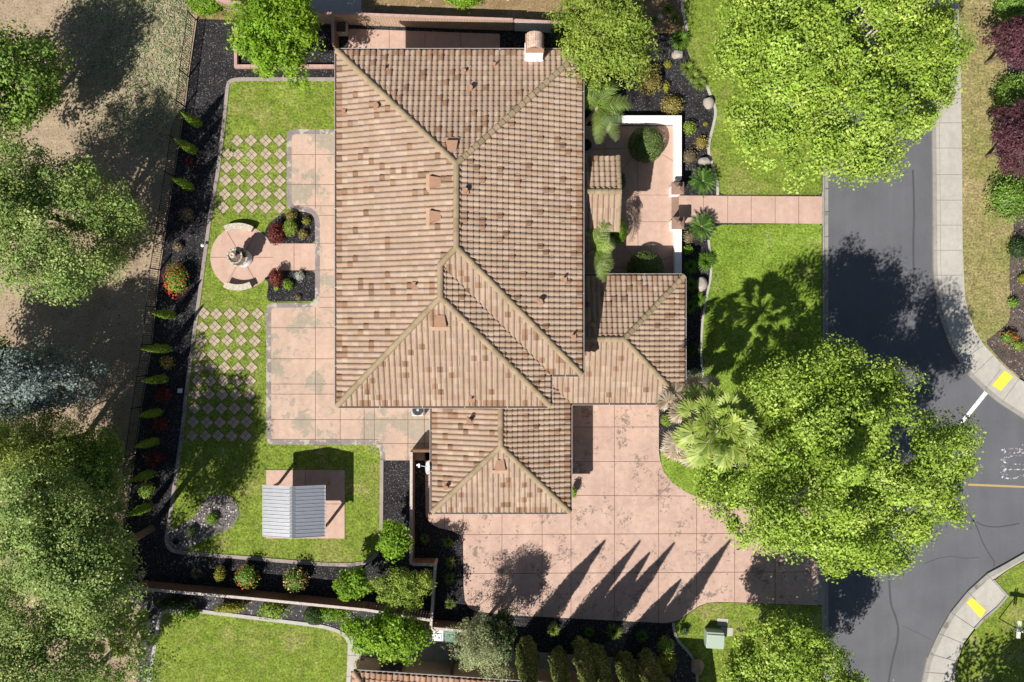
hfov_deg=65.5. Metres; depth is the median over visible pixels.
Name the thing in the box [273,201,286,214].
stepping stone
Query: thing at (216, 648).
neighbour lawn
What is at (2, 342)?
oak tree
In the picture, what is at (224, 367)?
stepping stone
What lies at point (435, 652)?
side yard paving
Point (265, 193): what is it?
stepping stone
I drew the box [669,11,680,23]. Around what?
grass clump
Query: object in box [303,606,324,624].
round hedge
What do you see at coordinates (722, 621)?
concrete slab
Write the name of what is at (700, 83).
grass clump
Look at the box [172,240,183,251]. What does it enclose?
shrub
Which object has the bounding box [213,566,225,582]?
shrub
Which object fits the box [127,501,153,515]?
slim cypress
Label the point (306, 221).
shrub
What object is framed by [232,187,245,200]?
stepping stone
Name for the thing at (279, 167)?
stepping stone
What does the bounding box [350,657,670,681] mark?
neighbour house
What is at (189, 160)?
shrub
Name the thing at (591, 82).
hedge
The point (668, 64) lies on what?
shrub
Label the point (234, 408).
stepping stone
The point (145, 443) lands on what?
slim cypress
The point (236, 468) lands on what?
back lawn
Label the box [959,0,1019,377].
verge lawn
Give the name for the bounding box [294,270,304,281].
shrub
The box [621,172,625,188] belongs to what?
round hedge
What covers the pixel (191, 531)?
shrub
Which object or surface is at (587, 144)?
planter pot
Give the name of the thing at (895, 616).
crack seal
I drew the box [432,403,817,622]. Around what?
driveway
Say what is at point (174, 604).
shrub
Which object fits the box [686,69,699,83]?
grass clump
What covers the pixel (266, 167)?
stepping stone
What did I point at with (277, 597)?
board fence
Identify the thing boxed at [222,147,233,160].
stepping stone
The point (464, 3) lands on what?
shrub
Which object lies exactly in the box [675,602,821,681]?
corner lawn
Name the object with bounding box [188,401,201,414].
stepping stone
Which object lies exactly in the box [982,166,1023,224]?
shrub
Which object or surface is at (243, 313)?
stepping stone
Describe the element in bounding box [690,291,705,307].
strappy clump
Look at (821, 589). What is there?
driveway apron
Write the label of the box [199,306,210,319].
stepping stone
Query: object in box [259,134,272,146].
stepping stone
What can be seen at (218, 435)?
stepping stone
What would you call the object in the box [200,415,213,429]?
stepping stone
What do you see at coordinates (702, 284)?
boulder
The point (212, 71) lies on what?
garden bed
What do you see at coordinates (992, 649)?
corner verge lawn
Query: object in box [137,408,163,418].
slim cypress
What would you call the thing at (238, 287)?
stone bench
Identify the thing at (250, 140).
stepping stone
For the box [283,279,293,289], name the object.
shrub
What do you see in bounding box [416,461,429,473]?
satellite dish
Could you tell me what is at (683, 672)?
gravel strip
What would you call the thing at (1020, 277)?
shrub
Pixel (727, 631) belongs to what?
concrete slab
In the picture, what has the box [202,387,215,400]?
stepping stone
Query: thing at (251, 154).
stepping stone
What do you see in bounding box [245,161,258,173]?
stepping stone
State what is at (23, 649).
oak tree
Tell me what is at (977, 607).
tactile plate
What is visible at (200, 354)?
stepping stone
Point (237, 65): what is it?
planter kerb
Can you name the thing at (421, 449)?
board fence
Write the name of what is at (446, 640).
wheeled bin
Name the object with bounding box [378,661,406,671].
window
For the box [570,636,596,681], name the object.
tall cypress
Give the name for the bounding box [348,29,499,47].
patio
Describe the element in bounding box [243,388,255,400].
stepping stone
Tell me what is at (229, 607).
shrub
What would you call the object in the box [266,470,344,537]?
pavilion slab
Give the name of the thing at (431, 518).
side path
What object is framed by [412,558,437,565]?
board fence
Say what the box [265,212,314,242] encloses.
garden bed
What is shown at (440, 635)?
wheeled bin
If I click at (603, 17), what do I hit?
garden tree
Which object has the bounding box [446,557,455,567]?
spiky clump
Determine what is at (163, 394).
flowering bush
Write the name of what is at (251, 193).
stepping stone
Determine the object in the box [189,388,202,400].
stepping stone
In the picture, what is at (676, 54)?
boulder
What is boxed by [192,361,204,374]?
stepping stone
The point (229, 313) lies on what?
stepping stone
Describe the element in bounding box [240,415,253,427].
stepping stone
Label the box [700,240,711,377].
kerb
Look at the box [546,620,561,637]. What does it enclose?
grass clump
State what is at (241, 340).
stepping stone
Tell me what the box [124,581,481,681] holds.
neighbour gravel bed
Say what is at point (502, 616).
evergreen tree
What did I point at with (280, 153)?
stepping stone
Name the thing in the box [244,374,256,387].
stepping stone
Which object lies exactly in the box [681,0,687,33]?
kerb
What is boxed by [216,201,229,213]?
stepping stone
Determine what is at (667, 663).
shrub
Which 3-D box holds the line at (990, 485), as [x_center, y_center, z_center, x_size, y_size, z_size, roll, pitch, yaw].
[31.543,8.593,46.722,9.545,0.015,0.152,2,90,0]
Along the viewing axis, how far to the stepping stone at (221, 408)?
46.56 m
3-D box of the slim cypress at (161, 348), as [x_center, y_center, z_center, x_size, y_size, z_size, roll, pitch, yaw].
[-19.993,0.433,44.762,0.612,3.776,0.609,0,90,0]
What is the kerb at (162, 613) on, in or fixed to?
on the neighbour gravel bed at (202, 603)
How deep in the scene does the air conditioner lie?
45.84 m
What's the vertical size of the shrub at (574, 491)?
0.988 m
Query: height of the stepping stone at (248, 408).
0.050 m
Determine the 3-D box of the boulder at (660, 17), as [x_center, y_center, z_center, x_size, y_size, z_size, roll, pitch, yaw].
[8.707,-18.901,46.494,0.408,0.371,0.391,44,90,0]
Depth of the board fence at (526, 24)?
45.62 m
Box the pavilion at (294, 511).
[263,482,329,537]
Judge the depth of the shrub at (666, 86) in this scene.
46.22 m
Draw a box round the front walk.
[679,195,821,223]
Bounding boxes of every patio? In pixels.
[266,129,429,459]
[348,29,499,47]
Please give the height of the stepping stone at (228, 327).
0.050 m
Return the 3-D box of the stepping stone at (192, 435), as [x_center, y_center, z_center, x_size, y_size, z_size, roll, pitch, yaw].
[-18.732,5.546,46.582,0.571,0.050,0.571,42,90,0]
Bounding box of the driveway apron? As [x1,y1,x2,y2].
[818,527,824,604]
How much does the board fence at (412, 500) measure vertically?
1.470 m
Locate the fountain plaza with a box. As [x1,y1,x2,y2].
[210,228,272,286]
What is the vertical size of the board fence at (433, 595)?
1.370 m
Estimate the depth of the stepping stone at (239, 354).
46.56 m
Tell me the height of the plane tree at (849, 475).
12.521 m
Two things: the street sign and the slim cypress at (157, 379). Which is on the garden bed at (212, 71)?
the slim cypress at (157, 379)
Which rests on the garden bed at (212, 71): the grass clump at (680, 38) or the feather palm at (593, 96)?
the grass clump at (680, 38)
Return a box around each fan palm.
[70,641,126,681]
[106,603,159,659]
[655,373,766,471]
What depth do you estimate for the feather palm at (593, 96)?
41.61 m
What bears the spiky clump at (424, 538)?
on the garden bed at (212, 71)
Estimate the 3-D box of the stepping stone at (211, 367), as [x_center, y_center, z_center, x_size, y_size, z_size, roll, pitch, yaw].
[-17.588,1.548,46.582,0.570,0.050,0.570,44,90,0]
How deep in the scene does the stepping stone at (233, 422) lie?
46.56 m
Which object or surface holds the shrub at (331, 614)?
on the neighbour gravel bed at (202, 603)
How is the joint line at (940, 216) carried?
on the sidewalk at (984, 364)
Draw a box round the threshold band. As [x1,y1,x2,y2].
[671,196,678,219]
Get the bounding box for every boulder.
[657,14,664,20]
[671,50,682,58]
[690,659,703,674]
[696,277,707,291]
[698,157,710,164]
[703,97,713,109]
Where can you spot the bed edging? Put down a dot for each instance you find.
(196, 514)
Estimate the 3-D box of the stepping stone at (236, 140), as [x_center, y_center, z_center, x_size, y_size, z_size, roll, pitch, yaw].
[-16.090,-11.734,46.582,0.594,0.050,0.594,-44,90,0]
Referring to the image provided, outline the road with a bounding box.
[828,0,1023,681]
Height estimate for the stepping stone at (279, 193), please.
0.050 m
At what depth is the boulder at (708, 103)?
46.20 m
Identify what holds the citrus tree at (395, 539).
on the garden bed at (212, 71)
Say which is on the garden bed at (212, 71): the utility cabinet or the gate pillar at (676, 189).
the gate pillar at (676, 189)
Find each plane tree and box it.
[692,332,986,583]
[704,0,975,193]
[716,607,869,681]
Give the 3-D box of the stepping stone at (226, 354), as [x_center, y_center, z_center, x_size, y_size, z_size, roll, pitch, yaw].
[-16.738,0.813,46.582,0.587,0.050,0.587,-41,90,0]
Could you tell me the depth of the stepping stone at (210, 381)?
46.56 m
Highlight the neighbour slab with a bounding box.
[306,0,360,12]
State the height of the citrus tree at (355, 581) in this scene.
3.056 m
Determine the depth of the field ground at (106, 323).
46.60 m
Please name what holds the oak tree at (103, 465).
on the field ground at (106, 323)
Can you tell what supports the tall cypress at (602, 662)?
on the garden bed at (212, 71)
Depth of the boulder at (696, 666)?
46.08 m
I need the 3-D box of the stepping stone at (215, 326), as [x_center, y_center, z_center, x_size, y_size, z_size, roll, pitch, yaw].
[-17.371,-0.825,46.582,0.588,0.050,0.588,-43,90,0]
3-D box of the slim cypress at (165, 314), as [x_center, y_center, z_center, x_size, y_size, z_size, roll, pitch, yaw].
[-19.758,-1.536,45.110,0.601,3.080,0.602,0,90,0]
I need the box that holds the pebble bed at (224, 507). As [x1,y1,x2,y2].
[169,495,237,548]
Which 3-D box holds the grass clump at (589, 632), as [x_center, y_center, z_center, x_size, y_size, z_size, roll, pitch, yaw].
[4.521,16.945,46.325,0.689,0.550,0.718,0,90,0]
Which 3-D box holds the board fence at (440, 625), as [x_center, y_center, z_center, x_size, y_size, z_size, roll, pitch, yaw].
[-3.579,16.439,45.945,2.100,1.370,0.150,5,90,0]
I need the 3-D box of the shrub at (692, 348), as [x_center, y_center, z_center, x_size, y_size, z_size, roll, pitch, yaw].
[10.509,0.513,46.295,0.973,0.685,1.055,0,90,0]
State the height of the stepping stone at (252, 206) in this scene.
0.050 m
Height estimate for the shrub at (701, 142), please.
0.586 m
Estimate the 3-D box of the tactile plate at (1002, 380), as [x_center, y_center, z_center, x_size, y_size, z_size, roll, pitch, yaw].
[28.735,2.323,46.604,0.613,0.032,1.159,40,90,0]
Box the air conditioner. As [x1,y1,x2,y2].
[412,408,424,415]
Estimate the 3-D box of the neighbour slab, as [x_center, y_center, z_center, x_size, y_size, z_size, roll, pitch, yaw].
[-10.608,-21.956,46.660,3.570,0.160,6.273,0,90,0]
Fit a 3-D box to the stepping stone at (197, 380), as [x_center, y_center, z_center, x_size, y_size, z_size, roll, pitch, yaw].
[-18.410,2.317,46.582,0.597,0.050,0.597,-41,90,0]
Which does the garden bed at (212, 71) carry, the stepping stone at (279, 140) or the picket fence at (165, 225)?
the picket fence at (165, 225)
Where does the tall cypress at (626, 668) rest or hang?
on the garden bed at (212, 71)
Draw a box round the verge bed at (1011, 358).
[987,17,1023,379]
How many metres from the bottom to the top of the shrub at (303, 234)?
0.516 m
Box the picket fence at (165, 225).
[116,10,196,529]
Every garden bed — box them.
[118,19,821,658]
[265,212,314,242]
[267,271,314,301]
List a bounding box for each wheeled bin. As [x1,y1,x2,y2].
[432,624,443,641]
[444,627,455,642]
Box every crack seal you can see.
[888,576,898,681]
[912,170,914,277]
[966,511,994,566]
[974,520,1019,527]
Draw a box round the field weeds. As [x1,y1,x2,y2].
[63,0,191,157]
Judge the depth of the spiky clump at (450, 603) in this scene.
46.32 m
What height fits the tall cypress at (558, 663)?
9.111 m
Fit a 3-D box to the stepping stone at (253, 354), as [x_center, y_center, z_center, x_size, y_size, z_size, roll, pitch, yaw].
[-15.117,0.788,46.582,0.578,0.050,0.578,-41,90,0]
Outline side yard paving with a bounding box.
[345,634,513,681]
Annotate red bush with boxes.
[268,220,285,245]
[270,267,283,286]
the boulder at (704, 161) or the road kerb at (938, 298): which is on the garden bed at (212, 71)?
the boulder at (704, 161)
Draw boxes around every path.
[270,243,314,270]
[425,452,438,527]
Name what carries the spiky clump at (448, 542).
on the garden bed at (212, 71)
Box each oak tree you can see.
[0,18,80,153]
[0,128,156,306]
[0,331,15,428]
[0,402,125,486]
[0,452,131,595]
[0,563,180,681]
[9,487,155,643]
[27,421,133,503]
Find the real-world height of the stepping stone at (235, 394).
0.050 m
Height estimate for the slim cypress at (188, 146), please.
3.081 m
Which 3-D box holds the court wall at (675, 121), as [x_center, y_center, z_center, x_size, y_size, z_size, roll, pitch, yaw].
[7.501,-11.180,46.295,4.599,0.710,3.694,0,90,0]
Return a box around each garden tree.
[223,0,325,92]
[339,607,439,666]
[366,565,436,612]
[542,0,661,93]
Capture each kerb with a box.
[147,609,349,681]
[165,77,383,566]
[234,24,333,68]
[672,623,698,681]
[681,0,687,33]
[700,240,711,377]
[701,77,718,194]
[822,20,828,680]
[922,553,1023,681]
[930,0,1023,418]
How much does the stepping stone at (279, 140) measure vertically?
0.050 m
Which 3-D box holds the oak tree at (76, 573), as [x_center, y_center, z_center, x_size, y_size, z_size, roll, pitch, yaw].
[-21.032,11.252,41.162,6.098,10.976,7.095,-28,90,0]
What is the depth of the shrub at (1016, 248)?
45.91 m
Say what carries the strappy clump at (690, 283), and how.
on the garden bed at (212, 71)
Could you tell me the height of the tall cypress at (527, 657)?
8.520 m
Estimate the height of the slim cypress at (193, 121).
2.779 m
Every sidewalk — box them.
[921,559,1023,681]
[934,0,1023,412]
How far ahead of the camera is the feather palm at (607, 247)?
42.24 m
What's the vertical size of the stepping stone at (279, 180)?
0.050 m
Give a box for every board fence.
[131,580,430,621]
[216,0,513,30]
[331,18,338,49]
[410,448,414,564]
[411,447,429,451]
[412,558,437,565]
[430,558,437,626]
[431,620,467,632]
[450,646,455,674]
[514,19,563,32]
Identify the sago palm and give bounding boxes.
[685,211,715,241]
[686,165,718,197]
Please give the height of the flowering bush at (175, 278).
1.476 m
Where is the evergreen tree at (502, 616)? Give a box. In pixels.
[483,604,517,662]
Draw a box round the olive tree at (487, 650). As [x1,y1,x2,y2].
[440,608,513,681]
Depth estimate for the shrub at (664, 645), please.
45.80 m
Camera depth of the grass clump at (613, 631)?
46.23 m
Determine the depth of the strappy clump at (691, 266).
46.23 m
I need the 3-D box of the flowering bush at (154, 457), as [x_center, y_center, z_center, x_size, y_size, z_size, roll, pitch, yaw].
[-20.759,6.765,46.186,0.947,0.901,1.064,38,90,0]
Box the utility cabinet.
[703,627,724,648]
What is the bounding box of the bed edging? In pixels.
[168,494,238,549]
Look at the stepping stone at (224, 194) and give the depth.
46.56 m
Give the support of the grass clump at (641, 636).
on the garden bed at (212, 71)
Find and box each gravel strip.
[603,633,626,657]
[645,640,695,681]
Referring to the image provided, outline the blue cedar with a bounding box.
[0,335,113,426]
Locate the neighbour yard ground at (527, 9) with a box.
[197,0,684,33]
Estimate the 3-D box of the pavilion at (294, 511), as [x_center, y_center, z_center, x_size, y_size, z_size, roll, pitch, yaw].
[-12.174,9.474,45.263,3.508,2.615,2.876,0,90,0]
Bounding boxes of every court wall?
[601,115,681,181]
[673,229,681,273]
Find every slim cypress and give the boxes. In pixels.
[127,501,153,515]
[129,469,156,481]
[134,437,159,448]
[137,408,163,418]
[141,343,171,353]
[141,373,168,384]
[152,309,176,318]
[171,177,193,190]
[174,138,197,154]
[181,112,201,127]
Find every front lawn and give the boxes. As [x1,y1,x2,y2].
[660,224,822,505]
[684,0,822,194]
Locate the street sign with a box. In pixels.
[999,618,1023,638]
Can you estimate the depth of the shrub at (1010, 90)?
45.37 m
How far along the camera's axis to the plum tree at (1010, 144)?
43.06 m
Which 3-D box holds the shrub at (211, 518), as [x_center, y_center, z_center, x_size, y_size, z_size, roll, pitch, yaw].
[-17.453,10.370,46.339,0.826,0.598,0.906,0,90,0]
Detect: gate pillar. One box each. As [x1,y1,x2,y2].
[669,182,683,196]
[669,217,683,230]
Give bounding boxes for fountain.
[227,247,252,266]
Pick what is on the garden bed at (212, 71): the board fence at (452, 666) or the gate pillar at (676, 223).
the gate pillar at (676, 223)
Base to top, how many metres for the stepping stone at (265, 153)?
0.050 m
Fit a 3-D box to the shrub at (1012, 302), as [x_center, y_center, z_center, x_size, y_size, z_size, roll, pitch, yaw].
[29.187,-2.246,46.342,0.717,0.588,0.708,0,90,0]
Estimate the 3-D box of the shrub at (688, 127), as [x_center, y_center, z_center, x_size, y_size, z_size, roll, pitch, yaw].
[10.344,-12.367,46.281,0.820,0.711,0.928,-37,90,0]
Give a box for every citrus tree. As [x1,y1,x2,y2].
[331,566,374,601]
[375,517,414,563]
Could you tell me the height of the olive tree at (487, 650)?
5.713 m
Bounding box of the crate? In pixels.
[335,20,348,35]
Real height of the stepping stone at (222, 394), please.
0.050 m
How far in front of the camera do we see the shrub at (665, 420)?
46.04 m
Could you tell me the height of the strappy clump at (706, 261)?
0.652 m
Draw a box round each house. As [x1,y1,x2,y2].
[334,31,685,514]
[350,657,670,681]
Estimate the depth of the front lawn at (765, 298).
46.59 m
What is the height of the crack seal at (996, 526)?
0.014 m
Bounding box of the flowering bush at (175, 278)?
[163,260,189,299]
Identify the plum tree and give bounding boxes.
[974,15,1023,68]
[985,97,1023,178]
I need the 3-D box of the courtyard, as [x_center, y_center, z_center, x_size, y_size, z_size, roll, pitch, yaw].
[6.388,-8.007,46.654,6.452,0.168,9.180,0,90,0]
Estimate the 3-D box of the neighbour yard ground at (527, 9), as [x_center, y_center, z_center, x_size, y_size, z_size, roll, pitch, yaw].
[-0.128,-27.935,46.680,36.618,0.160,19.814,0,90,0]
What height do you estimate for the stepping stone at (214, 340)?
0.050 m
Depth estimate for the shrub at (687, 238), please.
46.06 m
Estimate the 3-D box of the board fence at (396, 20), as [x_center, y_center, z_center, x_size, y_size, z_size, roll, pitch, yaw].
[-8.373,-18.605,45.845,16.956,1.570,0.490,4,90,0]
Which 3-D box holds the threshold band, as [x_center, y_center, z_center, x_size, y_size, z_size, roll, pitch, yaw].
[9.550,-7.752,46.650,0.434,0.160,1.581,0,90,0]
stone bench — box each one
[223,282,252,290]
[224,223,253,231]
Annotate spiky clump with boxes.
[419,533,428,542]
[442,536,454,548]
[444,572,455,583]
[444,599,455,608]
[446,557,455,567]
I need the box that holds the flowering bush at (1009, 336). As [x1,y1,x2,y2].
[998,330,1020,346]
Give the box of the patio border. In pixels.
[266,129,384,459]
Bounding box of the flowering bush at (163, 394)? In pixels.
[154,387,172,403]
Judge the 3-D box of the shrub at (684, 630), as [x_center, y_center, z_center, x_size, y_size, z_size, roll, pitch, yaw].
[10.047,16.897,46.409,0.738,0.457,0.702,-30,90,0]
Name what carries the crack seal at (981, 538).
on the road
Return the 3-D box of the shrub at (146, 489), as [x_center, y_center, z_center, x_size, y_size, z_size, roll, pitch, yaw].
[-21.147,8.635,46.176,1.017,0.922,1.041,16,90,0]
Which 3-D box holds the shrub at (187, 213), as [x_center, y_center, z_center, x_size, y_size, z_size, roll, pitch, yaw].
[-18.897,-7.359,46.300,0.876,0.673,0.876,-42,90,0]
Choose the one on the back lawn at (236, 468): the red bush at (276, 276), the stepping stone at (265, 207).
the stepping stone at (265, 207)
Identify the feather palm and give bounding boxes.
[584,76,633,143]
[584,220,614,282]
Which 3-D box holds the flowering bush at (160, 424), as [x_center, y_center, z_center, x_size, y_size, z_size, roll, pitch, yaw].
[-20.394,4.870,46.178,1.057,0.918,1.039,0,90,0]
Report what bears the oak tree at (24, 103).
on the field ground at (106, 323)
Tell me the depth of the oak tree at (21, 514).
38.83 m
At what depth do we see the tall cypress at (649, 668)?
43.74 m
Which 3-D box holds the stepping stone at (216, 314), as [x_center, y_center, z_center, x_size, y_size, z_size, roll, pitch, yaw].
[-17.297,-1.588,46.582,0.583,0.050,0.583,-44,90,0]
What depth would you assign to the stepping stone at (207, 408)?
46.56 m
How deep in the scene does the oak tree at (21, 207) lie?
40.39 m
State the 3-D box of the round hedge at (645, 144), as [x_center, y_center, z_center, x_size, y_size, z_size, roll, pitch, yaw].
[7.728,-11.321,45.844,2.113,1.512,2.129,0,90,0]
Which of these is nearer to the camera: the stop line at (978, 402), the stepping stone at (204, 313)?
the stepping stone at (204, 313)
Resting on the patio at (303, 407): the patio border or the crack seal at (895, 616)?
the patio border
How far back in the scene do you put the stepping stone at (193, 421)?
46.56 m
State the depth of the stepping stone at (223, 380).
46.56 m
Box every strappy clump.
[684,260,697,275]
[686,276,697,292]
[686,299,696,313]
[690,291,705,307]
[696,251,716,272]
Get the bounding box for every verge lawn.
[954,561,1023,681]
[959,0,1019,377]
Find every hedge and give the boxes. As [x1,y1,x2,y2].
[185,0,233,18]
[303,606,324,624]
[547,25,569,47]
[584,65,598,100]
[607,219,627,243]
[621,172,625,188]
[627,250,663,273]
[628,126,663,162]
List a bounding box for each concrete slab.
[717,618,727,625]
[721,627,732,635]
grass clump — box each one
[189,567,201,578]
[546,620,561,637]
[584,626,594,636]
[605,622,622,639]
[634,629,649,643]
[663,3,675,14]
[667,28,690,50]
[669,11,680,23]
[679,60,695,73]
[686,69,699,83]
[692,76,706,91]
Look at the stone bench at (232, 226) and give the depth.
46.14 m
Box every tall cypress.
[514,635,539,681]
[546,646,570,681]
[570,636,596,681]
[590,643,611,681]
[613,650,639,681]
[635,647,665,681]
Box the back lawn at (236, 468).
[170,81,379,562]
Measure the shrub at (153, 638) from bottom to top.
3.680 m
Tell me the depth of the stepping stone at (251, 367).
46.56 m
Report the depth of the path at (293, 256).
46.57 m
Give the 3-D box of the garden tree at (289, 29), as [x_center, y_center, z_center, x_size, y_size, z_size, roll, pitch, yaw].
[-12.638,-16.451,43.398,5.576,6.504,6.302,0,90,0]
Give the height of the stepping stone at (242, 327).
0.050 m
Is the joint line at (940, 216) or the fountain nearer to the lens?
the fountain
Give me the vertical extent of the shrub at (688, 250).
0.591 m
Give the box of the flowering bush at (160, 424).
[152,417,169,433]
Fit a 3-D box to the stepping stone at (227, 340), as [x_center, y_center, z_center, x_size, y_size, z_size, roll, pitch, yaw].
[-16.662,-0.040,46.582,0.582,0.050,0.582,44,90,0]
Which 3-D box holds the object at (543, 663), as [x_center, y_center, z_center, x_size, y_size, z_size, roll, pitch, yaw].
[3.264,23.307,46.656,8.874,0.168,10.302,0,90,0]
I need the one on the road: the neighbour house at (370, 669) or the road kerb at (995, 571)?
the road kerb at (995, 571)
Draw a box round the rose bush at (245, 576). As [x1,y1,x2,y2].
[233,562,259,590]
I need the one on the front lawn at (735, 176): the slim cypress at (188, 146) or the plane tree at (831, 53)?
the plane tree at (831, 53)
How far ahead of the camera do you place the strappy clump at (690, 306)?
46.23 m
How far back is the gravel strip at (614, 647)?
46.59 m
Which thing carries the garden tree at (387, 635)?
on the neighbour gravel bed at (202, 603)
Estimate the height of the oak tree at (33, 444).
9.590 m
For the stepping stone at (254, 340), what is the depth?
46.56 m
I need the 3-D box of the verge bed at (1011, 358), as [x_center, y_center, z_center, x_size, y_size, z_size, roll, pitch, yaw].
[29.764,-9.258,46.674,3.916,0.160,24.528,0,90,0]
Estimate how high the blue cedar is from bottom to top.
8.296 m
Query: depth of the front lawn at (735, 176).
46.59 m
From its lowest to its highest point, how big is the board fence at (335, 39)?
1.520 m
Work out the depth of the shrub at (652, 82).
45.66 m
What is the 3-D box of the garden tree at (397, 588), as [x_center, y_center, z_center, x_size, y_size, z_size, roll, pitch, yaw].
[-6.083,13.679,44.661,4.004,3.977,2.616,0,90,0]
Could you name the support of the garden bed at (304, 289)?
on the back lawn at (236, 468)
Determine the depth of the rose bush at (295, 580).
45.64 m
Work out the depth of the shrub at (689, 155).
46.21 m
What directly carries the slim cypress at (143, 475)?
on the garden bed at (212, 71)
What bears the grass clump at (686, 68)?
on the garden bed at (212, 71)
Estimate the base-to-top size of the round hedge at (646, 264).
1.521 m
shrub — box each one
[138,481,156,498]
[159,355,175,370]
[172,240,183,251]
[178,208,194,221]
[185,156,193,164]
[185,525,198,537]
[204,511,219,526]
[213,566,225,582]
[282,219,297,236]
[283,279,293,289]
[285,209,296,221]
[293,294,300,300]
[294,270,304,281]
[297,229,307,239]
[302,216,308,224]
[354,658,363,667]
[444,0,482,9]
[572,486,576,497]
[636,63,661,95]
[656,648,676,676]
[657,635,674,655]
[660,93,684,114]
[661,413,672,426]
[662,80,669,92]
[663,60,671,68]
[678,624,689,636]
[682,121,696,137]
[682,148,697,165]
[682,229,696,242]
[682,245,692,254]
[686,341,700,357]
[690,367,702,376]
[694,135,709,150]
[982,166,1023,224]
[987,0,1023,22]
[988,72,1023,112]
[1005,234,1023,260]
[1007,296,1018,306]
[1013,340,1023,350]
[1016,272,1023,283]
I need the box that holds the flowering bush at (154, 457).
[146,449,164,466]
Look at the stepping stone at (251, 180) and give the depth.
46.56 m
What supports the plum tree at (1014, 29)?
on the verge lawn at (986, 261)
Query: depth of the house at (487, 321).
40.55 m
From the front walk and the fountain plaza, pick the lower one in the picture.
the fountain plaza
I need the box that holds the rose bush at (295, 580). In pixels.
[282,563,309,592]
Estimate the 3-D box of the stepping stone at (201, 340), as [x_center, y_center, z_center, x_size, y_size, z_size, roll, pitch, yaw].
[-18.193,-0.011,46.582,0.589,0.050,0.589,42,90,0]
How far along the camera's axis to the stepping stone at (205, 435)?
46.56 m
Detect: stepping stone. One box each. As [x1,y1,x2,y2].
[186,415,199,428]
[186,429,198,442]
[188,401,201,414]
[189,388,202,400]
[191,374,203,386]
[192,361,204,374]
[194,348,206,360]
[195,334,207,347]
[197,320,208,334]
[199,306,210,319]
[199,429,211,442]
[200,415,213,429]
[201,401,214,414]
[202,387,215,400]
[204,374,216,387]
[205,361,217,373]
[207,348,219,360]
[208,320,221,333]
[208,334,220,347]
[210,307,222,320]
[212,429,224,442]
[214,416,226,428]
[215,402,227,414]
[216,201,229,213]
[216,387,228,400]
[217,374,229,387]
[218,188,231,200]
[218,361,230,373]
[219,173,232,186]
[220,161,232,172]
[220,348,232,360]
[221,334,233,346]
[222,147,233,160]
[222,321,235,333]
[223,307,235,320]
[225,429,238,441]
[227,415,240,428]
[228,401,241,415]
[229,388,242,400]
[230,134,243,146]
[230,375,242,387]
[231,361,244,374]
[232,148,244,160]
[232,174,244,186]
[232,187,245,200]
[232,201,244,214]
[232,348,245,360]
[233,161,244,173]
[235,333,247,346]
[236,321,248,333]
[237,307,249,319]
[239,429,252,442]
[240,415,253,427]
[242,402,254,414]
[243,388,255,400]
[244,134,257,146]
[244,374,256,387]
[245,148,258,160]
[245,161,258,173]
[245,174,257,186]
[245,187,257,200]
[245,200,258,213]
[245,361,257,373]
[247,348,259,360]
[248,334,261,346]
[249,320,262,332]
[251,307,263,319]
[258,200,272,213]
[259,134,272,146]
[259,147,272,160]
[259,161,272,174]
[259,174,272,186]
[259,187,272,199]
[273,133,285,146]
[273,161,286,173]
[273,174,286,186]
[273,187,286,200]
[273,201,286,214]
[274,147,286,159]
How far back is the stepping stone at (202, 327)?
46.56 m
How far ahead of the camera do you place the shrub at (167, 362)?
46.06 m
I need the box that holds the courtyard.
[584,126,672,273]
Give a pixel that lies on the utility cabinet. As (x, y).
(714, 638)
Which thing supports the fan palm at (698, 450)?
on the garden bed at (212, 71)
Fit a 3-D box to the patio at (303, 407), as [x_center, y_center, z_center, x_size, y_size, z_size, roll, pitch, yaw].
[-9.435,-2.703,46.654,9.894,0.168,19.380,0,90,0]
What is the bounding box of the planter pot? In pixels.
[584,139,591,150]
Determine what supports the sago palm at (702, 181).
on the garden bed at (212, 71)
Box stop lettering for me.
[1000,448,1023,478]
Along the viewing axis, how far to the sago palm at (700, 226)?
45.84 m
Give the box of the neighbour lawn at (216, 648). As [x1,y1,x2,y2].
[151,613,347,681]
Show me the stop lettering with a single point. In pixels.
(1003, 460)
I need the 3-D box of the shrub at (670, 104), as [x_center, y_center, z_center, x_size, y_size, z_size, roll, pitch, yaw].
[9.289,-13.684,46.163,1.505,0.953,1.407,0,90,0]
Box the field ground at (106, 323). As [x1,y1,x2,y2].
[0,0,196,681]
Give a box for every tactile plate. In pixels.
[967,598,985,617]
[993,370,1012,390]
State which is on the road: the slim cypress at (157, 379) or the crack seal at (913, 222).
the crack seal at (913, 222)
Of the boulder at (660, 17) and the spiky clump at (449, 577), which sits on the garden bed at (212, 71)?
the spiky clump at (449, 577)
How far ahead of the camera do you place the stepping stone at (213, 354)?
46.56 m
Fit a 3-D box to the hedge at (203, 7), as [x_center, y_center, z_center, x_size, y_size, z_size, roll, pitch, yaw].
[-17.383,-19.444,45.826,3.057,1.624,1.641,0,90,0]
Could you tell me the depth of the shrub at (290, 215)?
46.13 m
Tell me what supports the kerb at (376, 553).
on the garden bed at (212, 71)
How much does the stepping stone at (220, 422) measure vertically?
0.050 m
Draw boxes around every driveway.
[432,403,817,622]
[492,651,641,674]
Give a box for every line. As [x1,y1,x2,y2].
[938,3,944,307]
[961,391,986,422]
[968,484,1023,487]
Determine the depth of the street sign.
44.76 m
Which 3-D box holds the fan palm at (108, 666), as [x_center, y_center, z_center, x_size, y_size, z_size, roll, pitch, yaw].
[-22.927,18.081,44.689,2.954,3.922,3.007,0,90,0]

